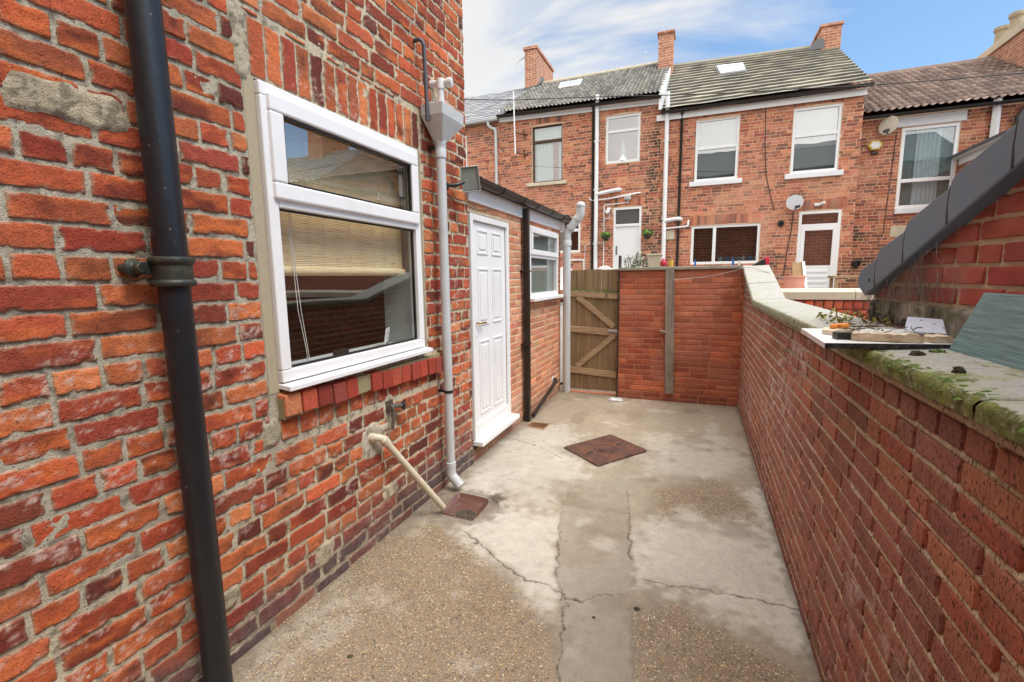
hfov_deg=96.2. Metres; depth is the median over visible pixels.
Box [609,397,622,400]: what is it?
plastic bag
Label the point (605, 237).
hanging basket
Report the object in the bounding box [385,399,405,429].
outside tap
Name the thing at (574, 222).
soil pipe
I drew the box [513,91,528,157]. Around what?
aerial mast
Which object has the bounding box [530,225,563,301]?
window
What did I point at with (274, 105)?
window
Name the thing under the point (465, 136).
window
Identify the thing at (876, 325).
twigs
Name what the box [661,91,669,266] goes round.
soil stack
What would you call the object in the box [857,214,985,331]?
cobweb
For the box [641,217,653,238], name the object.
hanging basket
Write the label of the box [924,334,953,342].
timber offcut
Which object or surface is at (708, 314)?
yard end wall
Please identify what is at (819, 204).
door lamp
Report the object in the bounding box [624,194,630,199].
door lamp
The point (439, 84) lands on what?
overflow pipe
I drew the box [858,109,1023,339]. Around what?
outbuilding
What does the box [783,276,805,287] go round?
plastic tub
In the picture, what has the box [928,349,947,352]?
moss clump
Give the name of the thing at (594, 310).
timber gate
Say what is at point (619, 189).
branch pipe
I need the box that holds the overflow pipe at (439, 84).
[429,77,452,101]
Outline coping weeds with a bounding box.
[816,308,889,325]
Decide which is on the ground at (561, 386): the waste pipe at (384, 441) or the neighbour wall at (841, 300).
the neighbour wall at (841, 300)
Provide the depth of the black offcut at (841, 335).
1.54 m
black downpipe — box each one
[591,102,594,269]
[675,111,683,266]
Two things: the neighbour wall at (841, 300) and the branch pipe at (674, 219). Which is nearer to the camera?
the neighbour wall at (841, 300)
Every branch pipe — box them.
[596,187,621,195]
[664,217,682,221]
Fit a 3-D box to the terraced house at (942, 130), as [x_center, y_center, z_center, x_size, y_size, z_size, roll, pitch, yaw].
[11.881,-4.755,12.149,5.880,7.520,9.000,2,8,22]
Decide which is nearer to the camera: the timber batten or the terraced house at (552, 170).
the timber batten
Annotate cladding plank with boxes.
[949,293,1023,370]
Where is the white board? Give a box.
[801,328,951,349]
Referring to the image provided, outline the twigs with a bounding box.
[826,317,954,332]
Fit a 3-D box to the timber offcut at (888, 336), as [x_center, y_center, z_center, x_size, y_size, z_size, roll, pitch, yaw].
[1.214,-0.014,1.494,0.186,0.029,0.055,3,9,25]
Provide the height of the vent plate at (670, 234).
0.240 m
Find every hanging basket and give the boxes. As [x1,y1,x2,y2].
[600,220,610,240]
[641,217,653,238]
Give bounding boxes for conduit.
[571,259,584,269]
[603,200,628,265]
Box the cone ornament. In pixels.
[618,140,627,160]
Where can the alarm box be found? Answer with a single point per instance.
(874, 145)
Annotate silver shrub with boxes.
[623,250,647,267]
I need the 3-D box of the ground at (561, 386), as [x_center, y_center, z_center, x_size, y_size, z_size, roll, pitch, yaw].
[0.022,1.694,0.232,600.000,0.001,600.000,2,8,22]
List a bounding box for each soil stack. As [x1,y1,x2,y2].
[593,94,599,268]
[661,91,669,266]
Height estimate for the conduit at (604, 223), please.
2.380 m
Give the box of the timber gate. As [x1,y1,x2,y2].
[570,269,617,390]
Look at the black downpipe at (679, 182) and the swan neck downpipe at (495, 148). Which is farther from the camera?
the swan neck downpipe at (495, 148)
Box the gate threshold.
[570,389,615,395]
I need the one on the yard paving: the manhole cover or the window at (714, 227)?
the manhole cover
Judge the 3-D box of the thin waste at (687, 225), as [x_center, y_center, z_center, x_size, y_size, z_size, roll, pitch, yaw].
[4.456,-3.141,12.392,0.599,0.232,0.119,2,8,22]
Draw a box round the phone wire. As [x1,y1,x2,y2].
[765,108,773,209]
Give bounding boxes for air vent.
[777,220,783,226]
[852,260,860,266]
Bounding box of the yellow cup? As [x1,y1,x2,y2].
[669,260,673,266]
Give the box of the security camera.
[605,207,610,218]
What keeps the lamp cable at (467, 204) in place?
attached to the brick house at (316, 490)
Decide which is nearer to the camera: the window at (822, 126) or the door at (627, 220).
the window at (822, 126)
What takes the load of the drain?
in the yard paving
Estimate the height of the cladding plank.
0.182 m
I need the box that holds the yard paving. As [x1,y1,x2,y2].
[232,387,820,681]
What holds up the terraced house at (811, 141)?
on the terrace ground at (561, 341)
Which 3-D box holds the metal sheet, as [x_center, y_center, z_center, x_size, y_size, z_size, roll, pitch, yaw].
[1.455,-0.049,1.611,0.115,0.055,0.198,6,11,42]
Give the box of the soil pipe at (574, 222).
[562,201,584,392]
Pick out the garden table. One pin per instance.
(836, 280)
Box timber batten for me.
[659,270,674,393]
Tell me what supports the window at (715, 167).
in the terraced house at (811, 141)
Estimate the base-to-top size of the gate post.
1.930 m
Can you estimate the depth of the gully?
3.38 m
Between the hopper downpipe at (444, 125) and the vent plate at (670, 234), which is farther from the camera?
the vent plate at (670, 234)
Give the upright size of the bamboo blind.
1.298 m
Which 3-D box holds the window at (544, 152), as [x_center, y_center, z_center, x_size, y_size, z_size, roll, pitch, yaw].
[1.040,-5.463,13.564,1.210,1.710,0.279,2,8,22]
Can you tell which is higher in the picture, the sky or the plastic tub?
the sky
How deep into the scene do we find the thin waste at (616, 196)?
12.86 m
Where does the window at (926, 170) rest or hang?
in the terraced house at (942, 130)
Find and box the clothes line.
[675,267,782,279]
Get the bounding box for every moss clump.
[909,350,926,355]
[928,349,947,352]
[951,366,966,373]
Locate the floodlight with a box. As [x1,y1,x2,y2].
[446,165,480,192]
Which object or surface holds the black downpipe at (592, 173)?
attached to the terraced house at (552, 170)
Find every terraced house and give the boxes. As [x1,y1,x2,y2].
[464,88,526,185]
[496,29,675,301]
[657,20,874,287]
[848,9,1023,287]
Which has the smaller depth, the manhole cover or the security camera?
the manhole cover
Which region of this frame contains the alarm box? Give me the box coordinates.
[867,140,882,153]
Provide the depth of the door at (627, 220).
12.98 m
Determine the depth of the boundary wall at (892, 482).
1.31 m
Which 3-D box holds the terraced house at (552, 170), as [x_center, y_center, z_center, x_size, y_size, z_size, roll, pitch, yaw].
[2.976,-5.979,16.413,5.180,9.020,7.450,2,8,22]
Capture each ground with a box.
[473,382,608,449]
[560,302,609,381]
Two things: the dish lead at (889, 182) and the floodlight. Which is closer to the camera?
the floodlight
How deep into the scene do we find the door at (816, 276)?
11.33 m
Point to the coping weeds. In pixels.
(837, 317)
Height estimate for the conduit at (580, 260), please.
0.575 m
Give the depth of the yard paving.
2.54 m
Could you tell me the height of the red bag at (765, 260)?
0.105 m
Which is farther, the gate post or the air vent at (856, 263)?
the air vent at (856, 263)
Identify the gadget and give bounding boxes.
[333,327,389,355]
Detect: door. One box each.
[467,212,519,446]
[613,206,641,268]
[796,210,841,287]
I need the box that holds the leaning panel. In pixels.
[792,261,807,287]
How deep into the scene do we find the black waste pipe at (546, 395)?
5.86 m
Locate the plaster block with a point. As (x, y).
(837, 327)
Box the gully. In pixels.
[441,493,488,520]
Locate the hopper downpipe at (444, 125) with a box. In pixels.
[421,101,463,488]
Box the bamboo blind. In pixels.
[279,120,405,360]
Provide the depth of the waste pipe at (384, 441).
2.95 m
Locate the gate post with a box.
[616,256,621,396]
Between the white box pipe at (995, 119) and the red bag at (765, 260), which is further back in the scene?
the white box pipe at (995, 119)
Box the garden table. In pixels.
[827,275,858,287]
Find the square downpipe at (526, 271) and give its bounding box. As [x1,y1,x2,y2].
[520,208,531,421]
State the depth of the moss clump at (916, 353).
1.34 m
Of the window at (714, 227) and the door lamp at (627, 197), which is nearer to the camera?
the window at (714, 227)
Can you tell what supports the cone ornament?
on the terraced house at (552, 170)
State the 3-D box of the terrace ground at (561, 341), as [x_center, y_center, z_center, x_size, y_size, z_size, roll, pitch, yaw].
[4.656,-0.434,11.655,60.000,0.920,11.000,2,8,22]
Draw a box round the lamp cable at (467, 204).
[447,192,492,209]
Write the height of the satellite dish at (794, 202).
0.367 m
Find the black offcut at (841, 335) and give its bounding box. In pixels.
[832,331,852,339]
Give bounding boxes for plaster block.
[822,323,854,334]
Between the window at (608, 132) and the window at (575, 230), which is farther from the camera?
the window at (575, 230)
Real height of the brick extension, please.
2.542 m
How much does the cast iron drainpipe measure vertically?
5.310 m
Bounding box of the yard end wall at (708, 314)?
[618,265,744,406]
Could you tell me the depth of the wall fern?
2.82 m
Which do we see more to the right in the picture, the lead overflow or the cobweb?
the cobweb
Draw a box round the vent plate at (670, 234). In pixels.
[666,230,674,239]
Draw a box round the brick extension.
[467,176,571,461]
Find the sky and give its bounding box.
[462,0,1023,97]
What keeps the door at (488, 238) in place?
in the brick extension
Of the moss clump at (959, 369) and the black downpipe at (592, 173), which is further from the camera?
the black downpipe at (592, 173)
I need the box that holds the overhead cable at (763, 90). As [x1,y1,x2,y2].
[465,72,1023,99]
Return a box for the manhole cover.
[564,435,645,465]
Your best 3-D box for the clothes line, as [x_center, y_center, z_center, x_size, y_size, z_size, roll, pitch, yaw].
[2.598,-0.816,5.569,1.217,0.146,0.193,5,9,34]
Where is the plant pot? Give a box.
[646,253,662,266]
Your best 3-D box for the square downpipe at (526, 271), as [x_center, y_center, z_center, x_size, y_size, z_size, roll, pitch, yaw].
[0.157,-0.255,5.170,0.092,2.400,0.110,2,8,22]
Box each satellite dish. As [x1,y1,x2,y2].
[786,195,803,209]
[879,116,898,134]
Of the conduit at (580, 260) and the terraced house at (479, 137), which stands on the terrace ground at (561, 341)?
the terraced house at (479, 137)
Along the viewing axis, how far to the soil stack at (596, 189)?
12.95 m
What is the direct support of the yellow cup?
on the yard end wall at (708, 314)
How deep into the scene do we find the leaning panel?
10.71 m
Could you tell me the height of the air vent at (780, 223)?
0.149 m
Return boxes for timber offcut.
[851,331,923,342]
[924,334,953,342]
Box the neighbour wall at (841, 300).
[781,288,874,319]
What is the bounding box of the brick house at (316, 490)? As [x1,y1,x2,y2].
[0,0,473,681]
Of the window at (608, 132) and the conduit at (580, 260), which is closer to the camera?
the window at (608, 132)
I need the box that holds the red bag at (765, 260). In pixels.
[751,257,769,265]
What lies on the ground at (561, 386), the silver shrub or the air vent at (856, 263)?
the silver shrub
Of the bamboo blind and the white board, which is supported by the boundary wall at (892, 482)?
the white board
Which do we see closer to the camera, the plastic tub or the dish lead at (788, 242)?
the plastic tub
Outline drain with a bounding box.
[526,422,549,429]
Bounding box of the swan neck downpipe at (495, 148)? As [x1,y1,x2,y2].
[486,121,497,183]
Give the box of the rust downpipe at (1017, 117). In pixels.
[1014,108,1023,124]
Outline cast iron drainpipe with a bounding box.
[117,0,232,681]
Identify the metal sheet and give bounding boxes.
[904,317,946,334]
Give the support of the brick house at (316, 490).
on the ground at (561, 386)
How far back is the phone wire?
11.45 m
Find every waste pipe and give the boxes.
[368,433,445,509]
[532,376,557,416]
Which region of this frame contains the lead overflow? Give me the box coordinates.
[413,37,429,120]
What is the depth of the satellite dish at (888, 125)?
10.49 m
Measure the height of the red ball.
0.110 m
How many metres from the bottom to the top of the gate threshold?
0.022 m
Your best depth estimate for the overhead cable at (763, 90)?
8.33 m
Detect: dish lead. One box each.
[783,211,793,275]
[883,132,896,232]
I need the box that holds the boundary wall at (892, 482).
[737,265,1023,681]
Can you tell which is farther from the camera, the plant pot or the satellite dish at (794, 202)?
the satellite dish at (794, 202)
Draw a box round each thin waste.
[589,192,640,200]
[666,220,688,228]
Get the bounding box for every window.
[254,79,432,391]
[465,136,466,165]
[527,122,565,186]
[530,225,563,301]
[560,217,579,252]
[606,112,640,163]
[689,115,741,186]
[690,223,760,264]
[784,103,843,179]
[894,122,960,213]
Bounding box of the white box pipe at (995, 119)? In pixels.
[989,97,1002,137]
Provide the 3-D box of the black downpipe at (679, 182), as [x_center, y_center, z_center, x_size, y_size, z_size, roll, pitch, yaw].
[4.454,-3.566,12.271,0.071,4.924,0.164,2,8,22]
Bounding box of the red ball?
[660,258,666,266]
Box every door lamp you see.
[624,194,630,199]
[814,201,824,205]

